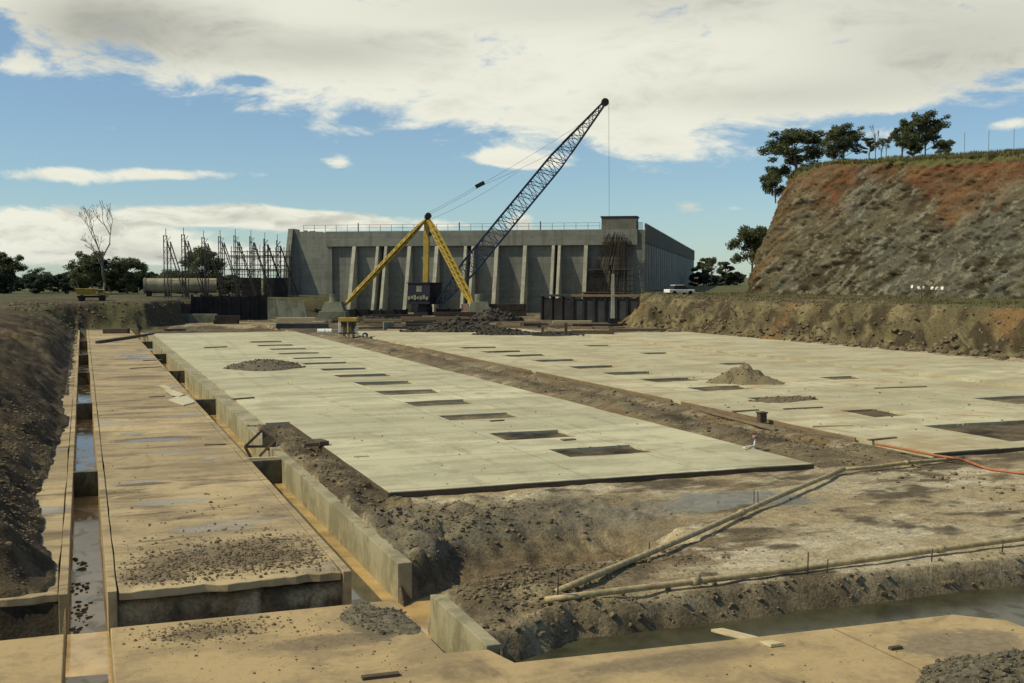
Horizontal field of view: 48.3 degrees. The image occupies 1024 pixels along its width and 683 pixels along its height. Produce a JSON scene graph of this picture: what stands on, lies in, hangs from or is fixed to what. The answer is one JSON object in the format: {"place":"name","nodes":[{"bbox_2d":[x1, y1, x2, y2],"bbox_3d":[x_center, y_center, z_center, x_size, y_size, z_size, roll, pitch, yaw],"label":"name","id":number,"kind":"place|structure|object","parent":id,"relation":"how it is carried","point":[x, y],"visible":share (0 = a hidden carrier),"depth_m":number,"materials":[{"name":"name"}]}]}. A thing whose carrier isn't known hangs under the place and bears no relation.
{"place":"outdoors","nodes":[
{"label":"outdoors","id":0,"kind":"place"},
{"bbox_2d":[65,337,111,682],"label":"channel water","id":1,"kind":"structure","parent":0,"point":[88,655],"depth_m":25.29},
{"bbox_2d":[69,557,98,633],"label":"mud lumps","id":2,"kind":"object","parent":1,"relation":"on","point":[87,587],"visible":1,"depth_m":23.68,"materials":[{"name":"soil"}]},
{"bbox_2d":[138,337,430,638],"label":"trench water","id":3,"kind":"structure","parent":0,"point":[367,587],"depth_m":28.25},
{"bbox_2d":[405,582,455,630],"bbox_3d":[-1.274,5.503,23.209,1.510,0.001,4.700,-1,3,-21],"label":"flooded cut","id":4,"kind":"object","parent":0,"point":[419,610],"visible":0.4,"depth_m":23.41,"materials":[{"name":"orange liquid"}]},
{"bbox_2d":[0,278,1023,674],"bbox_3d":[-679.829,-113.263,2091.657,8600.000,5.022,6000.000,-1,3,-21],"label":"ground","id":5,"kind":"structure","parent":0,"point":[42,346],"depth_m":29.51,"materials":[{"name":"soil"}]},
{"bbox_2d":[0,272,16,293],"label":"tree","id":6,"kind":"object","parent":5,"relation":"on","point":[3,284],"visible":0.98,"depth_m":212.07,"materials":[{"name":"green plant"}]},
{"bbox_2d":[0,252,28,293],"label":"gum tree","id":7,"kind":"object","parent":5,"relation":"on","point":[7,263],"visible":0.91,"depth_m":213.49,"materials":[{"name":"green plant"}]},
{"bbox_2d":[0,634,64,682],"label":"concrete slab","id":8,"kind":"structure","parent":5,"relation":"on","point":[41,659],"depth_m":17.97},
{"bbox_2d":[0,395,72,606],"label":"concrete slab","id":9,"kind":"structure","parent":5,"relation":"on","point":[50,496],"depth_m":29.68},
{"bbox_2d":[22,273,54,293],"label":"tree","id":10,"kind":"object","parent":5,"relation":"on","point":[36,281],"visible":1,"depth_m":207.87,"materials":[{"name":"green plant"}]},
{"bbox_2d":[46,273,70,291],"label":"tree","id":11,"kind":"object","parent":5,"relation":"on","point":[63,278],"visible":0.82,"depth_m":232.81,"materials":[{"name":"green plant"}]},
{"bbox_2d":[58,330,79,634],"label":"channel wall","id":12,"kind":"structure","parent":5,"relation":"on","point":[64,586],"depth_m":27.87,"materials":[{"name":"concrete"}]},
{"bbox_2d":[73,470,97,496],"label":"baffle wall","id":13,"kind":"structure","parent":12,"relation":"attached to","point":[85,482],"depth_m":35.18,"materials":[{"name":"concrete"}]},
{"bbox_2d":[63,250,119,287],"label":"gum tree","id":14,"kind":"object","parent":5,"relation":"on","point":[90,265],"visible":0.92,"depth_m":203.35,"materials":[{"name":"green plant"}]},
{"bbox_2d":[75,288,108,300],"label":"dump truck","id":15,"kind":"object","parent":5,"relation":"on","point":[101,296],"visible":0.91,"depth_m":149.22,"materials":[{"name":"yellow paint"}]},
{"bbox_2d":[78,201,112,288],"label":"dead tree","id":16,"kind":"object","parent":5,"relation":"on","point":[101,264],"visible":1,"depth_m":198.64,"materials":[{"name":"grey wood"}]},
{"bbox_2d":[86,330,117,646],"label":"channel wall","id":17,"kind":"structure","parent":5,"relation":"on","point":[110,584],"depth_m":27.64,"materials":[{"name":"concrete"}]},
{"bbox_2d":[78,372,89,384],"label":"baffle wall","id":18,"kind":"structure","parent":17,"relation":"attached to","point":[83,378],"depth_m":71.81,"materials":[{"name":"concrete"}]},
{"bbox_2d":[76,402,92,419],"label":"baffle wall","id":19,"kind":"structure","parent":17,"relation":"attached to","point":[84,410],"depth_m":54.24,"materials":[{"name":"concrete"}]},
{"bbox_2d":[105,257,148,293],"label":"gum tree","id":20,"kind":"object","parent":5,"relation":"on","point":[132,278],"visible":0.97,"depth_m":206.62,"materials":[{"name":"green plant"}]},
{"bbox_2d":[163,229,188,298],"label":"formwork tower","id":21,"kind":"structure","parent":5,"relation":"on","point":[170,271],"depth_m":167.27,"materials":[{"name":"metal"}]},
{"bbox_2d":[143,278,216,296],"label":"concrete pipe","id":22,"kind":"object","parent":5,"relation":"on","point":[152,285],"visible":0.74,"depth_m":178.16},
{"bbox_2d":[181,228,205,297],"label":"formwork tower","id":23,"kind":"structure","parent":5,"relation":"on","point":[185,260],"depth_m":168.77,"materials":[{"name":"metal"}]},
{"bbox_2d":[182,314,217,322],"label":"concrete beam","id":24,"kind":"structure","parent":5,"relation":"on","point":[192,318],"depth_m":150.52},
{"bbox_2d":[178,245,227,287],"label":"gum tree","id":25,"kind":"object","parent":5,"relation":"on","point":[197,254],"visible":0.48,"depth_m":183.80,"materials":[{"name":"green plant"}]},
{"bbox_2d":[146,335,263,443],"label":"foundation wall","id":26,"kind":"structure","parent":5,"relation":"on","point":[236,418],"depth_m":59.15,"materials":[{"name":"concrete"}]},
{"bbox_2d":[201,231,225,295],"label":"formwork tower","id":27,"kind":"structure","parent":5,"relation":"on","point":[205,262],"depth_m":170.35,"materials":[{"name":"metal"}]},
{"bbox_2d":[88,330,340,599],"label":"concrete slab","id":28,"kind":"structure","parent":5,"relation":"on","point":[176,431],"depth_m":31.86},
{"bbox_2d":[95,333,154,343],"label":"timber beam","id":29,"kind":"structure","parent":28,"relation":"on","point":[119,338],"depth_m":108.93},
{"bbox_2d":[168,396,194,405],"bbox_3d":[-16.004,2.862,55.294,1.188,0.030,4.347,-1,3,-21],"label":"plywood sheet","id":30,"kind":"object","parent":28,"relation":"on","point":[184,400],"visible":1,"depth_m":55.22,"materials":[{"name":"beige wood"}]},
{"bbox_2d":[112,371,1012,682],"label":"soil clods","id":31,"kind":"object","parent":28,"relation":"on","point":[234,563],"visible":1,"depth_m":23.88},
{"bbox_2d":[213,316,240,323],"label":"steel bundle","id":32,"kind":"object","parent":5,"relation":"on","point":[226,319],"visible":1,"depth_m":146.31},
{"bbox_2d":[191,294,267,319],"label":"hoarding","id":33,"kind":"object","parent":5,"relation":"on","point":[247,307],"visible":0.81,"depth_m":159.01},
{"bbox_2d":[218,236,241,296],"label":"formwork tower","id":34,"kind":"structure","parent":5,"relation":"on","point":[222,260],"depth_m":171.84,"materials":[{"name":"metal"}]},
{"bbox_2d":[130,330,351,604],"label":"channel wall","id":35,"kind":"structure","parent":5,"relation":"on","point":[345,580],"depth_m":29.11,"materials":[{"name":"concrete"}]},
{"bbox_2d":[194,399,215,414],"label":"baffle wall","id":36,"kind":"structure","parent":35,"relation":"attached to","point":[208,406],"depth_m":56.35,"materials":[{"name":"concrete"}]},
{"bbox_2d":[233,229,256,295],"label":"formwork tower","id":37,"kind":"structure","parent":5,"relation":"on","point":[239,263],"depth_m":173.40,"materials":[{"name":"metal"}]},
{"bbox_2d":[249,236,271,296],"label":"formwork tower","id":38,"kind":"structure","parent":5,"relation":"on","point":[254,253],"depth_m":174.83,"materials":[{"name":"metal"}]},
{"bbox_2d":[229,244,293,296],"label":"scaffolding","id":39,"kind":"object","parent":5,"relation":"on","point":[278,287],"visible":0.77,"depth_m":175.81,"materials":[{"name":"metal"}]},
{"bbox_2d":[263,239,279,294],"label":"formwork tower","id":40,"kind":"structure","parent":5,"relation":"on","point":[264,243],"depth_m":176.31,"materials":[{"name":"metal"}]},
{"bbox_2d":[276,300,291,316],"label":"leaning panel","id":41,"kind":"object","parent":5,"relation":"on","point":[284,308],"visible":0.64,"depth_m":164.44,"materials":[{"name":"concrete"}]},
{"bbox_2d":[273,317,315,321],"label":"timber stack","id":42,"kind":"object","parent":5,"relation":"on","point":[294,319],"visible":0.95,"depth_m":151.93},
{"bbox_2d":[290,300,306,316],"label":"leaning panel","id":43,"kind":"object","parent":5,"relation":"on","point":[297,308],"visible":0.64,"depth_m":164.44,"materials":[{"name":"concrete"}]},
{"bbox_2d":[276,323,328,328],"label":"concrete beam","id":44,"kind":"structure","parent":5,"relation":"on","point":[301,325],"depth_m":133.42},
{"bbox_2d":[247,426,411,601],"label":"foundation wall","id":45,"kind":"structure","parent":5,"relation":"on","point":[382,562],"depth_m":28.63,"materials":[{"name":"concrete"}]},
{"bbox_2d":[244,429,277,459],"bbox_3d":[-8.591,3.648,39.379,1.225,1.025,2.096,-1,3,-15],"label":"timber brace","id":46,"kind":"object","parent":45,"relation":"on","point":[268,441],"visible":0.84,"depth_m":40.17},
{"bbox_2d":[250,458,281,482],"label":"baffle wall","id":47,"kind":"structure","parent":45,"relation":"attached to","point":[270,470],"depth_m":37.66,"materials":[{"name":"concrete"}]},
{"bbox_2d":[319,294,348,318],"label":"ballast block","id":48,"kind":"object","parent":5,"relation":"on","point":[333,308],"depth_m":164.54,"materials":[{"name":"concrete"}]},
{"bbox_2d":[338,314,367,337],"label":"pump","id":49,"kind":"object","parent":5,"relation":"on","point":[347,323],"visible":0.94,"depth_m":111.49,"materials":[{"name":"yellow paint"}]},
{"bbox_2d":[309,309,407,316],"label":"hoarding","id":50,"kind":"object","parent":5,"relation":"on","point":[359,312],"visible":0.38,"depth_m":171.96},
{"bbox_2d":[324,315,399,322],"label":"spoil heap","id":51,"kind":"object","parent":5,"relation":"on","point":[360,319],"visible":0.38,"depth_m":151.33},
{"bbox_2d":[153,331,596,425],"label":"concrete slab","id":52,"kind":"structure","parent":5,"relation":"on","point":[278,399],"depth_m":63.00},
{"bbox_2d":[223,359,304,370],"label":"gravel heap","id":53,"kind":"object","parent":52,"relation":"on","point":[265,365],"visible":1,"depth_m":72.98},
{"bbox_2d":[359,319,403,324],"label":"timber stack","id":54,"kind":"object","parent":5,"relation":"on","point":[376,321],"visible":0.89,"depth_m":143.66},
{"bbox_2d":[369,314,421,317],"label":"steel bundle","id":55,"kind":"object","parent":5,"relation":"on","point":[397,315],"visible":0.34,"depth_m":158.18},
{"bbox_2d":[400,317,468,321],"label":"timber stack","id":56,"kind":"object","parent":5,"relation":"on","point":[441,319],"visible":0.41,"depth_m":152.15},
{"bbox_2d":[433,312,475,316],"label":"steel bundle","id":57,"kind":"object","parent":5,"relation":"on","point":[452,314],"visible":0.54,"depth_m":161.31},
{"bbox_2d":[399,315,510,331],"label":"spoil heap","id":58,"kind":"object","parent":5,"relation":"on","point":[457,324],"visible":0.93,"depth_m":122.64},
{"bbox_2d":[430,593,500,654],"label":"foundation wall","id":59,"kind":"structure","parent":5,"relation":"on","point":[454,627],"depth_m":20.19,"materials":[{"name":"concrete"}]},
{"bbox_2d":[420,347,530,371],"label":"edge board","id":60,"kind":"object","parent":5,"relation":"on","point":[507,366],"visible":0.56,"depth_m":81.16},
{"bbox_2d":[344,98,610,314],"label":"derrick crane","id":61,"kind":"object","parent":5,"relation":"on","point":[425,294],"visible":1,"depth_m":178.99,"materials":[{"name":"yellow metal"}]},
{"bbox_2d":[468,294,489,314],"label":"ballast block","id":62,"kind":"object","parent":5,"relation":"on","point":[478,305],"depth_m":164.64,"materials":[{"name":"concrete"}]},
{"bbox_2d":[283,216,694,311],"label":"concrete building","id":63,"kind":"structure","parent":5,"relation":"on","point":[527,267],"depth_m":196.28,"materials":[{"name":"concrete"}]},
{"bbox_2d":[469,307,524,321],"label":"spoil heap","id":64,"kind":"object","parent":5,"relation":"on","point":[490,314],"visible":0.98,"depth_m":154.32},
{"bbox_2d":[489,304,526,315],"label":"steel bundle","id":65,"kind":"object","parent":5,"relation":"on","point":[517,309],"visible":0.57,"depth_m":174.87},
{"bbox_2d":[0,352,1023,647],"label":"rubble","id":66,"kind":"object","parent":5,"relation":"on","point":[522,580],"visible":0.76,"depth_m":26.90,"materials":[{"name":"stone"}]},
{"bbox_2d":[4,295,1023,354],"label":"bank stones","id":67,"kind":"object","parent":5,"relation":"on","point":[31,303],"visible":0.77,"depth_m":118.53,"materials":[{"name":"stone"}]},
{"bbox_2d":[289,408,810,492],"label":"concrete slab","id":68,"kind":"structure","parent":5,"relation":"on","point":[394,461],"depth_m":38.88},
{"bbox_2d":[288,423,389,497],"bbox_3d":[-6.190,3.804,38.676,0.050,0.205,16.150,-1,3,-21],"label":"edge board","id":69,"kind":"object","parent":68,"relation":"attached to","point":[322,449],"visible":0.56,"depth_m":37.05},
{"bbox_2d":[390,464,813,497],"bbox_3d":[3.077,4.094,33.533,13.700,0.205,0.050,-1,3,-21],"label":"edge board","id":70,"kind":"object","parent":68,"relation":"attached to","point":[460,491],"visible":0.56,"depth_m":33.26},
{"bbox_2d":[540,294,571,320],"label":"retaining wall","id":71,"kind":"structure","parent":5,"relation":"on","point":[552,307],"depth_m":158.96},
{"bbox_2d":[110,600,1023,682],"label":"concrete slab","id":72,"kind":"structure","parent":5,"relation":"on","point":[717,661],"depth_m":18.09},
{"bbox_2d":[339,602,420,634],"bbox_3d":[-2.386,4.821,20.069,1.245,0.131,2.197,-1,3,-21],"label":"gravel heap","id":73,"kind":"object","parent":72,"relation":"on","point":[379,620],"visible":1,"depth_m":19.83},
{"bbox_2d":[361,671,399,680],"bbox_3d":[-1.974,5.016,17.151,0.568,0.050,0.120,-1,3,-19],"label":"plank","id":74,"kind":"object","parent":72,"relation":"on","point":[380,675],"visible":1,"depth_m":17.12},
{"bbox_2d":[711,628,783,646],"bbox_3d":[3.983,5.040,19.486,0.240,0.050,1.990,-1,-6,-19],"label":"plank","id":75,"kind":"object","parent":72,"relation":"on","point":[739,635],"visible":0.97,"depth_m":19.58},
{"bbox_2d":[916,647,1023,682],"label":"gravel heap","id":76,"kind":"object","parent":72,"relation":"on","point":[1006,666],"visible":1,"depth_m":17.04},
{"bbox_2d":[536,371,671,401],"bbox_3d":[4.578,2.415,63.109,0.060,0.185,17.500,-1,3,-21],"label":"edge board","id":77,"kind":"object","parent":5,"relation":"on","point":[621,390],"visible":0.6,"depth_m":61.54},
{"bbox_2d":[581,232,627,298],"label":"reinforcement cage","id":78,"kind":"object","parent":5,"relation":"on","point":[610,251],"visible":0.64,"depth_m":188.64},
{"bbox_2d":[571,294,639,321],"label":"retaining wall","id":79,"kind":"structure","parent":5,"relation":"on","point":[594,309],"depth_m":150.98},
{"bbox_2d":[608,274,617,323],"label":"concrete column","id":80,"kind":"structure","parent":5,"relation":"on","point":[612,320],"depth_m":146.60,"materials":[{"name":"grey concrete"}]},
{"bbox_2d":[608,328,666,331],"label":"timber stack","id":81,"kind":"object","parent":5,"relation":"on","point":[634,329],"visible":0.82,"depth_m":125.47,"materials":[{"name":"wood"}]},
{"bbox_2d":[664,285,694,294],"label":"parked car","id":82,"kind":"object","parent":5,"relation":"on","point":[672,289],"visible":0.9,"depth_m":159.27,"materials":[{"name":"white paint"}]},
{"bbox_2d":[353,328,1023,457],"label":"concrete slab","id":83,"kind":"structure","parent":5,"relation":"on","point":[628,357],"depth_m":61.33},
{"bbox_2d":[471,328,536,334],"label":"spoil heap","id":84,"kind":"object","parent":83,"relation":"on","point":[509,331],"visible":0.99,"depth_m":115.73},
{"bbox_2d":[532,331,573,335],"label":"spoil heap","id":85,"kind":"object","parent":83,"relation":"on","point":[551,333],"visible":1,"depth_m":114.20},
{"bbox_2d":[705,363,784,384],"bbox_3d":[12.944,1.747,63.408,4.341,1.148,2.950,1,3,15],"label":"gravel heap","id":86,"kind":"object","parent":83,"relation":"on","point":[744,374],"visible":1,"depth_m":62.87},
{"bbox_2d":[748,396,814,402],"bbox_3d":[13.035,2.711,54.547,4.100,0.223,2.175,-1,3,-21],"label":"gravel heap","id":87,"kind":"object","parent":83,"relation":"on","point":[779,399],"visible":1,"depth_m":54.09,"materials":[{"name":"gravel"}]},
{"bbox_2d":[934,447,1023,457],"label":"edge board","id":88,"kind":"object","parent":83,"relation":"attached to","point":[992,451],"visible":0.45,"depth_m":38.79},
{"bbox_2d":[688,271,707,285],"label":"tree","id":89,"kind":"object","parent":5,"relation":"on","point":[701,278],"visible":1,"depth_m":309.04,"materials":[{"name":"green plant"}]},
{"bbox_2d":[554,467,845,591],"bbox_3d":[5.482,4.271,28.069,0.178,0.171,16.629,2,4,34],"label":"steel pipe","id":90,"kind":"object","parent":5,"relation":"on","point":[625,562],"visible":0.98,"depth_m":25.69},
{"bbox_2d":[698,257,722,285],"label":"gum tree","id":91,"kind":"object","parent":5,"relation":"on","point":[713,260],"visible":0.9,"depth_m":299.23,"materials":[{"name":"green plant"}]},
{"bbox_2d":[716,262,734,286],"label":"gum tree","id":92,"kind":"object","parent":5,"relation":"on","point":[719,271],"visible":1,"depth_m":289.55,"materials":[{"name":"green plant"}]},
{"bbox_2d":[690,407,777,430],"bbox_3d":[9.136,3.194,47.750,0.160,0.080,7.517,-1,4,-17],"label":"batten","id":93,"kind":"object","parent":5,"relation":"on","point":[739,420],"visible":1,"depth_m":47.13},
{"bbox_2d":[681,402,855,441],"bbox_3d":[10.291,3.272,47.921,0.060,0.185,13.000,-1,3,-21],"label":"edge board","id":94,"kind":"object","parent":5,"relation":"on","point":[801,428],"visible":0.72,"depth_m":46.33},
{"bbox_2d":[544,535,1023,602],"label":"steel pipe","id":95,"kind":"object","parent":5,"relation":"on","point":[694,581],"visible":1,"depth_m":22.75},
{"bbox_2d":[578,332,1023,387],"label":"concrete slab","id":96,"kind":"structure","parent":5,"relation":"on","point":[992,372],"depth_m":84.38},
{"bbox_2d":[571,330,613,333],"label":"timber offcut","id":97,"kind":"object","parent":96,"relation":"on","point":[595,331],"visible":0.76,"depth_m":117.72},
{"bbox_2d":[625,308,1023,360],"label":"toe rubble","id":98,"kind":"object","parent":5,"relation":"on","point":[934,348],"visible":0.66,"depth_m":97.58,"materials":[{"name":"stone"}]},
{"bbox_2d":[650,148,1023,315],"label":"dry grass","id":99,"kind":"structure","parent":5,"relation":"on","point":[981,152],"depth_m":141.13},
{"bbox_2d":[845,456,964,470],"bbox_3d":[12.476,3.832,36.113,5.008,0.155,0.151,-2,4,-27],"label":"steel pipe","id":100,"kind":"object","parent":5,"relation":"on","point":[906,462],"visible":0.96,"depth_m":35.95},
{"bbox_2d":[875,443,1023,474],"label":"hose","id":101,"kind":"object","parent":5,"relation":"on","point":[954,458],"visible":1,"depth_m":36.70,"materials":[{"name":"orange rubber"}]},
{"bbox_2d":[0,0,1023,277],"label":"sky","id":102,"kind":"structure","parent":0,"point":[259,119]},
{"bbox_2d":[521,585,1023,661],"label":"dark pool water","id":103,"kind":"structure","parent":0,"point":[1005,603],"depth_m":21.72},
{"bbox_2d":[747,150,1023,298],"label":"hillside","id":104,"kind":"structure","parent":0,"point":[954,227],"depth_m":147.57,"materials":[{"name":"stone"}]},
{"bbox_2d":[725,225,766,271],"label":"gum tree","id":105,"kind":"object","parent":104,"relation":"on","point":[752,239],"visible":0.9,"depth_m":190.74,"materials":[{"name":"green plant"}]},
{"bbox_2d":[759,164,791,202],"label":"gum tree","id":106,"kind":"object","parent":104,"relation":"on","point":[772,179],"visible":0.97,"depth_m":183.18,"materials":[{"name":"green plant"}]},
{"bbox_2d":[756,128,824,168],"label":"gum tree","id":107,"kind":"object","parent":104,"relation":"on","point":[784,141],"visible":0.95,"depth_m":178.79,"materials":[{"name":"green plant"}]},
{"bbox_2d":[824,145,843,160],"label":"gum tree","id":108,"kind":"object","parent":104,"relation":"on","point":[831,152],"visible":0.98,"depth_m":170.44,"materials":[{"name":"green plant"}]},
{"bbox_2d":[818,122,865,158],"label":"gum tree","id":109,"kind":"object","parent":104,"relation":"on","point":[841,135],"visible":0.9,"depth_m":170.49,"materials":[{"name":"green plant"}]},
{"bbox_2d":[858,137,875,158],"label":"gum tree","id":110,"kind":"object","parent":104,"relation":"on","point":[868,142],"visible":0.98,"depth_m":167.70,"materials":[{"name":"green plant"}]},
{"bbox_2d":[884,118,913,154],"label":"gum tree","id":111,"kind":"object","parent":104,"relation":"on","point":[895,136],"visible":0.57,"depth_m":161.27,"materials":[{"name":"green plant"}]},
{"bbox_2d":[903,142,923,155],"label":"gum tree","id":112,"kind":"object","parent":104,"relation":"on","point":[917,149],"visible":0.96,"depth_m":159.53,"materials":[{"name":"green plant"}]},
{"bbox_2d":[899,109,950,153],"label":"gum tree","id":113,"kind":"object","parent":104,"relation":"on","point":[932,128],"visible":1,"depth_m":156.51,"materials":[{"name":"green plant"}]},
{"bbox_2d":[930,139,955,153],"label":"gum tree","id":114,"kind":"object","parent":104,"relation":"on","point":[944,145],"visible":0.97,"depth_m":155.48,"materials":[{"name":"green plant"}]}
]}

